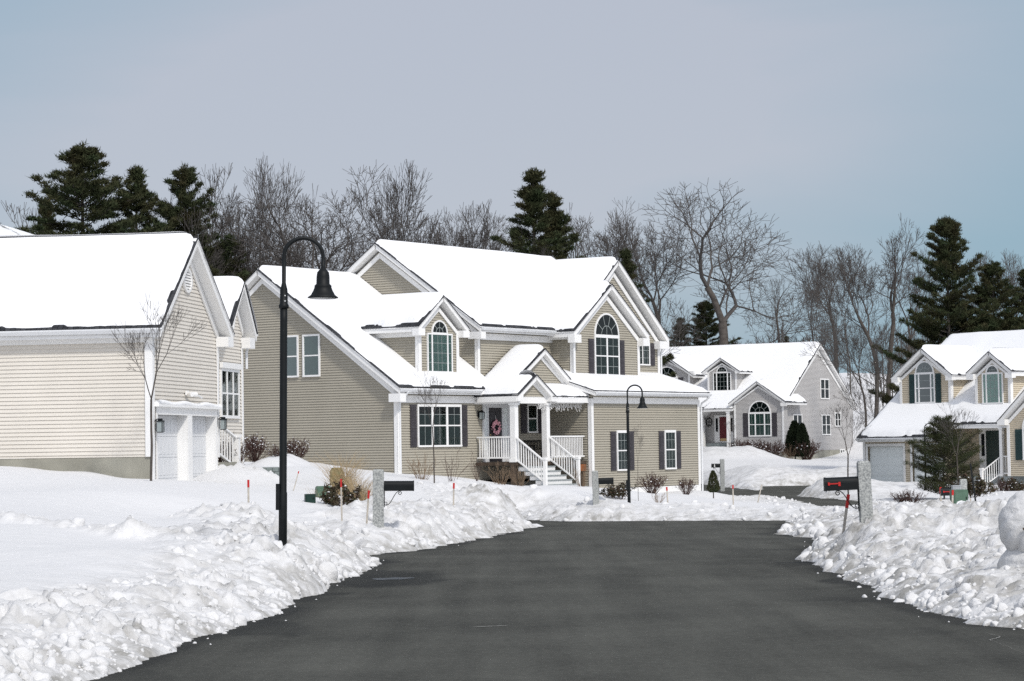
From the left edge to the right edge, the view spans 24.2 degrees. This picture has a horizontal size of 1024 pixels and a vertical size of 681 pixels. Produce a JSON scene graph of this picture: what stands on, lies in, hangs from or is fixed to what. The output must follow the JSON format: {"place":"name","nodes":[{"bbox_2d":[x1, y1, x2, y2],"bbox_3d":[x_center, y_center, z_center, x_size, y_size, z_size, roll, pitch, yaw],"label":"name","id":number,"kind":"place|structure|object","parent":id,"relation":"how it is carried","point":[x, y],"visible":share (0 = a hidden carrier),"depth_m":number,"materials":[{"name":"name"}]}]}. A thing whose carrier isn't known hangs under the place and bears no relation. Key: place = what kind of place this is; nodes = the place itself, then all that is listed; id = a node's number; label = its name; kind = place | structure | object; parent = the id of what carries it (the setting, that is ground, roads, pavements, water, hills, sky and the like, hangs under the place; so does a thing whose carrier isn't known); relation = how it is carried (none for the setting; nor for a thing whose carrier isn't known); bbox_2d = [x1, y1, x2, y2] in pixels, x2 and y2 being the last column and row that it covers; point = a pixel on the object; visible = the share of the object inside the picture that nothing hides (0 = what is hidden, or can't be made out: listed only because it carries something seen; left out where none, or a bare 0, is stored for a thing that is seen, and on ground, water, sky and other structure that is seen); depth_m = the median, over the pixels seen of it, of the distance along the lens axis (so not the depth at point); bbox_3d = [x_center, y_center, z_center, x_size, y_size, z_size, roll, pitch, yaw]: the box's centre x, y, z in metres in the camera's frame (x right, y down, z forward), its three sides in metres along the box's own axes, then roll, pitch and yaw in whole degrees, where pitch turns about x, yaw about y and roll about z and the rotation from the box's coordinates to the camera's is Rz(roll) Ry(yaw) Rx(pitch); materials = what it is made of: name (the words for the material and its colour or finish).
{"place":"outdoors","nodes":[
{"label":"outdoors","id":0,"kind":"place"},
{"bbox_2d":[0,445,1023,680],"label":"snow ground","id":1,"kind":"structure","parent":0,"point":[48,556],"depth_m":37.96,"materials":[{"name":"white snow"}]},
{"bbox_2d":[0,200,38,231],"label":"bare tree","id":2,"kind":"object","parent":1,"relation":"on","point":[19,213],"visible":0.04,"depth_m":176.60,"materials":[{"name":"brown plant"}]},
{"bbox_2d":[36,198,59,233],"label":"white pine","id":3,"kind":"object","parent":1,"relation":"on","point":[41,212],"visible":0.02,"depth_m":168.29,"materials":[{"name":"grey"}]},
{"bbox_2d":[1,139,182,234],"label":"white pine","id":4,"kind":"object","parent":1,"relation":"on","point":[78,182],"visible":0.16,"depth_m":157.48,"materials":[{"name":"grey"}]},
{"bbox_2d":[0,225,257,480],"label":"cream house","id":5,"kind":"structure","parent":1,"relation":"on","point":[74,394],"depth_m":62.10,"materials":[{"name":"plastic"}]},
{"bbox_2d":[158,415,177,479],"bbox_3d":[-9.179,3.074,62.668,0.052,2.250,2.728,-1,-3,8],"label":"garage door","id":6,"kind":"structure","parent":5,"relation":"in","point":[167,441],"depth_m":63.18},
{"bbox_2d":[180,415,205,478],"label":"garage door","id":7,"kind":"structure","parent":5,"relation":"in","point":[198,422],"depth_m":66.06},
{"bbox_2d":[219,368,240,418],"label":"window","id":8,"kind":"structure","parent":5,"relation":"in","point":[229,378],"depth_m":72.13,"materials":[{"name":"clear glass"}]},
{"bbox_2d":[115,163,166,232],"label":"white pine","id":9,"kind":"object","parent":1,"relation":"on","point":[142,206],"visible":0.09,"depth_m":162.29,"materials":[{"name":"grey"}]},
{"bbox_2d":[109,294,206,480],"bbox_3d":[-8.593,1.347,58.230,2.257,5.206,1.453,-1,-3,9],"label":"young tree","id":10,"kind":"object","parent":1,"relation":"on","point":[151,396],"visible":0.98,"depth_m":58.18,"materials":[{"name":"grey plant"}]},
{"bbox_2d":[143,163,249,281],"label":"white pine","id":11,"kind":"object","parent":1,"relation":"on","point":[183,181],"visible":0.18,"depth_m":164.58,"materials":[{"name":"grey"}]},
{"bbox_2d":[178,204,237,275],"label":"bare tree","id":12,"kind":"object","parent":1,"relation":"on","point":[215,255],"visible":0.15,"depth_m":161.36,"materials":[{"name":"brown plant"}]},
{"bbox_2d":[183,162,255,273],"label":"bare tree","id":13,"kind":"object","parent":1,"relation":"on","point":[220,205],"visible":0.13,"depth_m":168.35,"materials":[{"name":"brown plant"}]},
{"bbox_2d":[218,432,250,464],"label":"shrub","id":14,"kind":"object","parent":1,"relation":"on","point":[242,458],"visible":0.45,"depth_m":69.94,"materials":[{"name":"brown plant"}]},
{"bbox_2d":[220,239,255,280],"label":"white pine","id":15,"kind":"object","parent":1,"relation":"on","point":[230,269],"visible":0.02,"depth_m":171.79,"materials":[{"name":"grey"}]},
{"bbox_2d":[244,434,274,461],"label":"shrub","id":16,"kind":"object","parent":1,"relation":"on","point":[256,445],"visible":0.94,"depth_m":79.73,"materials":[{"name":"brown plant"}]},
{"bbox_2d":[216,156,323,273],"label":"bare tree","id":17,"kind":"object","parent":1,"relation":"on","point":[287,198],"visible":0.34,"depth_m":173.40,"materials":[{"name":"brown plant"}]},
{"bbox_2d":[223,208,329,269],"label":"bare tree","id":18,"kind":"object","parent":1,"relation":"on","point":[283,244],"visible":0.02,"depth_m":186.41,"materials":[{"name":"brown plant"}]},
{"bbox_2d":[287,437,309,458],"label":"shrub","id":19,"kind":"object","parent":1,"relation":"on","point":[296,447],"visible":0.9,"depth_m":81.80,"materials":[{"name":"brown plant"}]},
{"bbox_2d":[276,236,337,545],"bbox_3d":[-2.833,0.998,33.032,0.851,4.900,0.424,0,-3,-7],"label":"street lamp","id":20,"kind":"object","parent":1,"relation":"on","point":[322,290],"visible":0.98,"depth_m":32.98,"materials":[{"name":"black metal"}]},
{"bbox_2d":[205,164,442,276],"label":"bare tree","id":21,"kind":"object","parent":1,"relation":"on","point":[290,258],"visible":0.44,"depth_m":164.46,"materials":[{"name":"grey plant"}]},
{"bbox_2d":[319,479,360,505],"bbox_3d":[-4.002,3.671,55.787,1.011,0.886,1.297,-1,-3,1],"label":"shrub","id":22,"kind":"object","parent":1,"relation":"on","point":[331,496],"visible":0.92,"depth_m":55.69,"materials":[{"name":"green plant"}]},
{"bbox_2d":[309,451,374,494],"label":"ornamental grass","id":23,"kind":"object","parent":1,"relation":"on","point":[350,477],"depth_m":63.77,"materials":[{"name":"beige plant"}]},
{"bbox_2d":[334,474,372,500],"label":"ornamental grass","id":24,"kind":"object","parent":1,"relation":"on","point":[363,494],"depth_m":57.77,"materials":[{"name":"beige plant"}]},
{"bbox_2d":[311,207,396,271],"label":"bare tree","id":25,"kind":"object","parent":1,"relation":"on","point":[357,255],"visible":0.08,"depth_m":197.41,"materials":[{"name":"brown plant"}]},
{"bbox_2d":[373,469,413,527],"bbox_3d":[-2.479,3.618,49.907,0.869,1.850,0.243,0,-3,-3],"label":"mailbox","id":26,"kind":"object","parent":1,"relation":"on","point":[381,486],"visible":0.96,"depth_m":49.81,"materials":[{"name":"grey stone"}]},
{"bbox_2d":[349,159,448,249],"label":"bare tree","id":27,"kind":"object","parent":1,"relation":"on","point":[394,198],"visible":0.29,"depth_m":167.39,"materials":[{"name":"grey plant"}]},
{"bbox_2d":[406,455,438,479],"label":"shrub","id":28,"kind":"object","parent":1,"relation":"on","point":[417,466],"visible":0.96,"depth_m":87.77,"materials":[{"name":"brown plant"}]},
{"bbox_2d":[413,371,449,482],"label":"young tree","id":29,"kind":"object","parent":1,"relation":"on","point":[429,395],"visible":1,"depth_m":85.98,"materials":[{"name":"brown plant"}]},
{"bbox_2d":[429,207,468,246],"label":"bare tree","id":30,"kind":"object","parent":1,"relation":"on","point":[451,231],"visible":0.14,"depth_m":189.95,"materials":[{"name":"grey plant"}]},
{"bbox_2d":[427,201,523,251],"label":"bare tree","id":31,"kind":"object","parent":1,"relation":"on","point":[461,242],"visible":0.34,"depth_m":180.81,"materials":[{"name":"grey plant"}]},
{"bbox_2d":[243,239,711,492],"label":"beige house","id":32,"kind":"structure","parent":1,"relation":"on","point":[506,338],"depth_m":96.79,"materials":[{"name":"plastic"}]},
{"bbox_2d":[287,335,298,377],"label":"window","id":33,"kind":"structure","parent":32,"relation":"in","point":[292,340],"depth_m":94.59,"materials":[{"name":"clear glass"}]},
{"bbox_2d":[302,334,320,376],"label":"window","id":34,"kind":"structure","parent":32,"relation":"in","point":[311,357],"depth_m":94.03,"materials":[{"name":"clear glass"}]},
{"bbox_2d":[417,404,461,446],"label":"window","id":35,"kind":"structure","parent":32,"relation":"in","point":[447,427],"depth_m":93.69,"materials":[{"name":"grey"}]},
{"bbox_2d":[426,320,452,372],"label":"window","id":36,"kind":"structure","parent":32,"relation":"in","point":[439,343],"depth_m":94.38,"materials":[{"name":"grey"}]},
{"bbox_2d":[489,408,501,460],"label":"door","id":37,"kind":"structure","parent":32,"relation":"in","point":[492,411],"depth_m":96.69,"materials":[{"name":"black"}]},
{"bbox_2d":[527,404,537,432],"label":"window","id":38,"kind":"structure","parent":32,"relation":"in","point":[532,411],"depth_m":98.93,"materials":[{"name":"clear glass"}]},
{"bbox_2d":[524,440,550,460],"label":"porch bench","id":39,"kind":"object","parent":32,"relation":"on","point":[536,445],"visible":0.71,"depth_m":98.52,"materials":[{"name":"black paint"}]},
{"bbox_2d":[594,313,619,374],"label":"window","id":40,"kind":"structure","parent":32,"relation":"in","point":[606,330],"depth_m":102.50,"materials":[{"name":"grey glass"}]},
{"bbox_2d":[616,430,626,470],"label":"window","id":41,"kind":"structure","parent":32,"relation":"in","point":[621,435],"depth_m":100.27,"materials":[{"name":"grey"}]},
{"bbox_2d":[640,346,650,365],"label":"window","id":42,"kind":"structure","parent":32,"relation":"in","point":[644,350],"depth_m":105.98,"materials":[{"name":"grey glass"}]},
{"bbox_2d":[664,430,676,468],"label":"window","id":43,"kind":"structure","parent":32,"relation":"in","point":[670,455],"depth_m":103.48,"materials":[{"name":"grey"}]},
{"bbox_2d":[457,199,502,250],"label":"bare tree","id":44,"kind":"object","parent":1,"relation":"on","point":[474,246],"visible":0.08,"depth_m":186.55,"materials":[{"name":"brown plant"}]},
{"bbox_2d":[485,459,513,484],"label":"shrub","id":45,"kind":"object","parent":1,"relation":"on","point":[498,482],"visible":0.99,"depth_m":85.91,"materials":[{"name":"brown plant"}]},
{"bbox_2d":[489,167,581,259],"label":"white pine","id":46,"kind":"object","parent":1,"relation":"on","point":[534,197],"visible":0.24,"depth_m":164.92,"materials":[{"name":"grey"}]},
{"bbox_2d":[535,193,588,258],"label":"white pine","id":47,"kind":"object","parent":1,"relation":"on","point":[560,219],"visible":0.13,"depth_m":170.07,"materials":[{"name":"grey"}]},
{"bbox_2d":[592,471,613,504],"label":"mailbox","id":48,"kind":"object","parent":1,"relation":"on","point":[596,481],"visible":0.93,"depth_m":77.78,"materials":[{"name":"grey stone"}]},
{"bbox_2d":[550,202,662,326],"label":"bare tree","id":49,"kind":"object","parent":1,"relation":"on","point":[575,245],"visible":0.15,"depth_m":176.50,"materials":[{"name":"grey plant"}]},
{"bbox_2d":[600,480,636,498],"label":"shrub","id":50,"kind":"object","parent":1,"relation":"on","point":[618,491],"visible":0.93,"depth_m":83.67,"materials":[{"name":"brown plant"}]},
{"bbox_2d":[567,207,701,356],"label":"bare tree","id":51,"kind":"object","parent":1,"relation":"on","point":[620,237],"visible":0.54,"depth_m":183.62,"materials":[{"name":"grey plant"}]},
{"bbox_2d":[626,384,647,502],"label":"street lamp","id":52,"kind":"object","parent":1,"relation":"on","point":[642,404],"visible":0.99,"depth_m":80.89,"materials":[{"name":"metal"}]},
{"bbox_2d":[618,247,676,376],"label":"white pine","id":53,"kind":"object","parent":1,"relation":"on","point":[626,255],"visible":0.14,"depth_m":178.10,"materials":[{"name":"grey"}]},
{"bbox_2d":[634,470,667,493],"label":"shrub","id":54,"kind":"object","parent":1,"relation":"on","point":[652,481],"visible":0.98,"depth_m":91.70,"materials":[{"name":"brown plant"}]},
{"bbox_2d":[676,476,696,494],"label":"shrub","id":55,"kind":"object","parent":1,"relation":"on","point":[682,483],"visible":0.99,"depth_m":94.79,"materials":[{"name":"brown plant"}]},
{"bbox_2d":[706,470,719,497],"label":"spruce","id":56,"kind":"object","parent":1,"relation":"on","point":[713,480],"visible":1,"depth_m":96.75,"materials":[{"name":"green plant"}]},
{"bbox_2d":[711,459,724,490],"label":"mailbox","id":57,"kind":"object","parent":1,"relation":"on","point":[722,475],"visible":1,"depth_m":125.70,"materials":[{"name":"grey stone"}]},
{"bbox_2d":[660,342,857,459],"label":"mauve house","id":58,"kind":"structure","parent":1,"relation":"on","point":[768,392],"depth_m":196.66,"materials":[{"name":"plastic"}]},
{"bbox_2d":[713,366,731,390],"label":"window","id":59,"kind":"structure","parent":58,"relation":"in","point":[721,378],"depth_m":196.27,"materials":[{"name":"grey glass"}]},
{"bbox_2d":[719,417,726,440],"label":"door","id":60,"kind":"structure","parent":58,"relation":"in","point":[723,429],"depth_m":195.36,"materials":[{"name":"red wood"}]},
{"bbox_2d":[748,400,771,436],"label":"window","id":61,"kind":"structure","parent":58,"relation":"in","point":[759,414],"depth_m":192.05,"materials":[{"name":"grey"}]},
{"bbox_2d":[820,379,829,398],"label":"window","id":62,"kind":"structure","parent":58,"relation":"in","point":[824,383],"depth_m":199.56,"materials":[{"name":"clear glass"}]},
{"bbox_2d":[821,414,830,434],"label":"window","id":63,"kind":"structure","parent":58,"relation":"in","point":[826,426],"depth_m":199.56,"materials":[{"name":"clear glass"}]},
{"bbox_2d":[760,438,790,456],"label":"shrub","id":64,"kind":"object","parent":1,"relation":"on","point":[778,448],"visible":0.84,"depth_m":184.56,"materials":[{"name":"brown plant"}]},
{"bbox_2d":[784,420,801,458],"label":"arborvitae","id":65,"kind":"object","parent":1,"relation":"on","point":[790,437],"visible":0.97,"depth_m":185.48,"materials":[{"name":"green plant"}]},
{"bbox_2d":[793,422,810,459],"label":"arborvitae","id":66,"kind":"object","parent":1,"relation":"on","point":[802,435],"visible":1,"depth_m":184.52,"materials":[{"name":"green plant"}]},
{"bbox_2d":[791,438,822,459],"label":"shrub","id":67,"kind":"object","parent":1,"relation":"on","point":[813,449],"visible":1,"depth_m":184.43,"materials":[{"name":"brown plant"}]},
{"bbox_2d":[820,392,870,493],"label":"young tree","id":68,"kind":"object","parent":1,"relation":"on","point":[837,412],"visible":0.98,"depth_m":91.77,"materials":[{"name":"brown plant"}]},
{"bbox_2d":[823,461,872,522],"bbox_3d":[5.346,2.707,37.913,0.743,1.570,0.207,-3,-3,0],"label":"mailbox","id":69,"kind":"object","parent":1,"relation":"on","point":[860,482],"visible":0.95,"depth_m":37.84,"materials":[{"name":"grey stone"}]},
{"bbox_2d":[825,320,873,426],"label":"bare tree","id":70,"kind":"object","parent":1,"relation":"on","point":[856,344],"visible":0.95,"depth_m":150.03,"materials":[{"name":"grey plant"}]},
{"bbox_2d":[797,242,913,415],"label":"bare tree","id":71,"kind":"object","parent":1,"relation":"on","point":[845,275],"visible":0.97,"depth_m":176.87,"materials":[{"name":"grey plant"}]},
{"bbox_2d":[838,336,899,418],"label":"bare tree","id":72,"kind":"object","parent":1,"relation":"on","point":[878,365],"visible":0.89,"depth_m":140.17,"materials":[{"name":"brown plant"}]},
{"bbox_2d":[816,213,936,395],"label":"bare tree","id":73,"kind":"object","parent":1,"relation":"on","point":[893,292],"visible":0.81,"depth_m":178.29,"materials":[{"name":"grey plant"}]},
{"bbox_2d":[889,489,927,502],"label":"shrub","id":74,"kind":"object","parent":1,"relation":"on","point":[908,496],"visible":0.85,"depth_m":83.74,"materials":[{"name":"brown plant"}]},
{"bbox_2d":[879,246,952,365],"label":"bare tree","id":75,"kind":"object","parent":1,"relation":"on","point":[906,286],"visible":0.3,"depth_m":186.76,"materials":[{"name":"grey plant"}]},
{"bbox_2d":[866,215,1003,403],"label":"white pine","id":76,"kind":"object","parent":1,"relation":"on","point":[947,254],"visible":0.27,"depth_m":149.64,"materials":[{"name":"grey"}]},
{"bbox_2d":[855,329,1023,484],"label":"yellow house","id":77,"kind":"structure","parent":1,"relation":"on","point":[981,374],"depth_m":125.28,"materials":[{"name":"plastic"}]},
{"bbox_2d":[870,446,905,481],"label":"garage door","id":78,"kind":"structure","parent":77,"relation":"in","point":[886,462],"depth_m":126.54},
{"bbox_2d":[914,361,935,403],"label":"window","id":79,"kind":"structure","parent":77,"relation":"in","point":[924,375],"depth_m":126.51,"materials":[{"name":"grey glass"}]},
{"bbox_2d":[981,365,1003,403],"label":"window","id":80,"kind":"structure","parent":77,"relation":"in","point":[992,379],"depth_m":122.88,"materials":[{"name":"grey"}]},
{"bbox_2d":[986,431,999,472],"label":"door","id":81,"kind":"structure","parent":77,"relation":"in","point":[992,437],"depth_m":123.55,"materials":[{"name":"grey"}]},
{"bbox_2d":[903,413,984,498],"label":"young pine","id":82,"kind":"object","parent":1,"relation":"on","point":[942,448],"visible":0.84,"depth_m":97.46,"materials":[{"name":"green plant"}]},
{"bbox_2d":[940,479,966,495],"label":"mailbox","id":83,"kind":"object","parent":1,"relation":"on","point":[946,491],"visible":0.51,"depth_m":65.79,"materials":[{"name":"grey stone"}]},
{"bbox_2d":[936,400,978,483],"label":"young tree","id":84,"kind":"object","parent":1,"relation":"on","point":[959,412],"visible":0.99,"depth_m":96.04,"materials":[{"name":"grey plant"}]},
{"bbox_2d":[950,489,967,503],"bbox_3d":[11.210,4.118,59.837,0.380,0.770,0.333,0,-3,-14],"label":"utility pedestal","id":85,"kind":"object","parent":1,"relation":"on","point":[960,495],"visible":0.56,"depth_m":59.74,"materials":[{"name":"green paint"}]},
{"bbox_2d":[945,471,998,497],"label":"shrub","id":86,"kind":"object","parent":1,"relation":"on","point":[980,484],"visible":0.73,"depth_m":87.55,"materials":[{"name":"green plant"}]},
{"bbox_2d":[938,259,1023,342],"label":"white pine","id":87,"kind":"object","parent":1,"relation":"on","point":[985,289],"visible":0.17,"depth_m":151.54,"materials":[{"name":"grey"}]},
{"bbox_2d":[973,249,1022,318],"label":"bare tree","id":88,"kind":"object","parent":1,"relation":"on","point":[1012,274],"visible":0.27,"depth_m":191.58,"materials":[{"name":"grey plant"}]},
{"bbox_2d":[976,269,1023,329],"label":"white pine","id":89,"kind":"object","parent":1,"relation":"on","point":[1021,283],"visible":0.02,"depth_m":160.23,"materials":[{"name":"grey"}]},
{"bbox_2d":[997,491,1023,568],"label":"snowman","id":90,"kind":"object","parent":1,"relation":"on","point":[1011,522],"visible":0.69,"depth_m":26.74,"materials":[{"name":"white snow"}]},
{"bbox_2d":[1001,477,1023,490],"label":"shrub","id":91,"kind":"object","parent":1,"relation":"on","point":[1019,486],"visible":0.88,"depth_m":105.56,"materials":[{"name":"brown plant"}]},
{"bbox_2d":[0,0,1023,373],"label":"sky","id":92,"kind":"structure","parent":0,"point":[836,120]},
{"bbox_2d":[89,484,1023,680],"bbox_3d":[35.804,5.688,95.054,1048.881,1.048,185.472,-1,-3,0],"label":"road","id":93,"kind":"structure","parent":0,"point":[718,600],"depth_m":23.88,"materials":[{"name":"grey asphalt"}]},
{"bbox_2d":[839,373,898,445],"bbox_3d":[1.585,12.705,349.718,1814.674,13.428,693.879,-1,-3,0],"label":"snow ground","id":94,"kind":"structure","parent":0,"point":[855,413],"depth_m":248.97,"materials":[{"name":"white snow"}]},
{"bbox_2d":[591,196,731,346],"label":"bare tree","id":95,"kind":"object","parent":94,"relation":"on","point":[640,270],"visible":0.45,"depth_m":229.26,"materials":[{"name":"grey plant"}]},
{"bbox_2d":[669,317,696,346],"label":"white pine","id":96,"kind":"object","parent":94,"relation":"on","point":[686,343],"visible":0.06,"depth_m":238.01,"materials":[{"name":"grey"}]},
{"bbox_2d":[676,299,742,346],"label":"white pine","id":97,"kind":"object","parent":94,"relation":"on","point":[710,324],"visible":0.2,"depth_m":232.69,"materials":[{"name":"grey"}]},
{"bbox_2d":[642,178,883,366],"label":"bare tree","id":98,"kind":"object","parent":94,"relation":"on","point":[723,329],"visible":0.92,"depth_m":220.13,"materials":[{"name":"grey plant"}]},
{"bbox_2d":[744,269,806,342],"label":"bare tree","id":99,"kind":"object","parent":94,"relation":"on","point":[774,301],"visible":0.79,"depth_m":258.99,"materials":[{"name":"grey plant"}]},
{"bbox_2d":[670,314,936,406],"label":"woodland","id":100,"kind":"object","parent":94,"relation":"on","point":[782,337],"visible":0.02,"depth_m":255.40,"materials":[{"name":"grey"}]},
{"bbox_2d":[783,242,851,371],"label":"bare tree","id":101,"kind":"object","parent":94,"relation":"on","point":[819,271],"visible":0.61,"depth_m":243.30,"materials":[{"name":"grey plant"}]},
{"bbox_2d":[798,255,842,361],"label":"bare tree","id":102,"kind":"object","parent":94,"relation":"on","point":[814,259],"visible":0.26,"depth_m":253.62,"materials":[{"name":"grey plant"}]},
{"bbox_2d":[807,257,895,395],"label":"bare tree","id":103,"kind":"object","parent":94,"relation":"on","point":[882,330],"visible":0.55,"depth_m":234.22,"materials":[{"name":"grey plant"}]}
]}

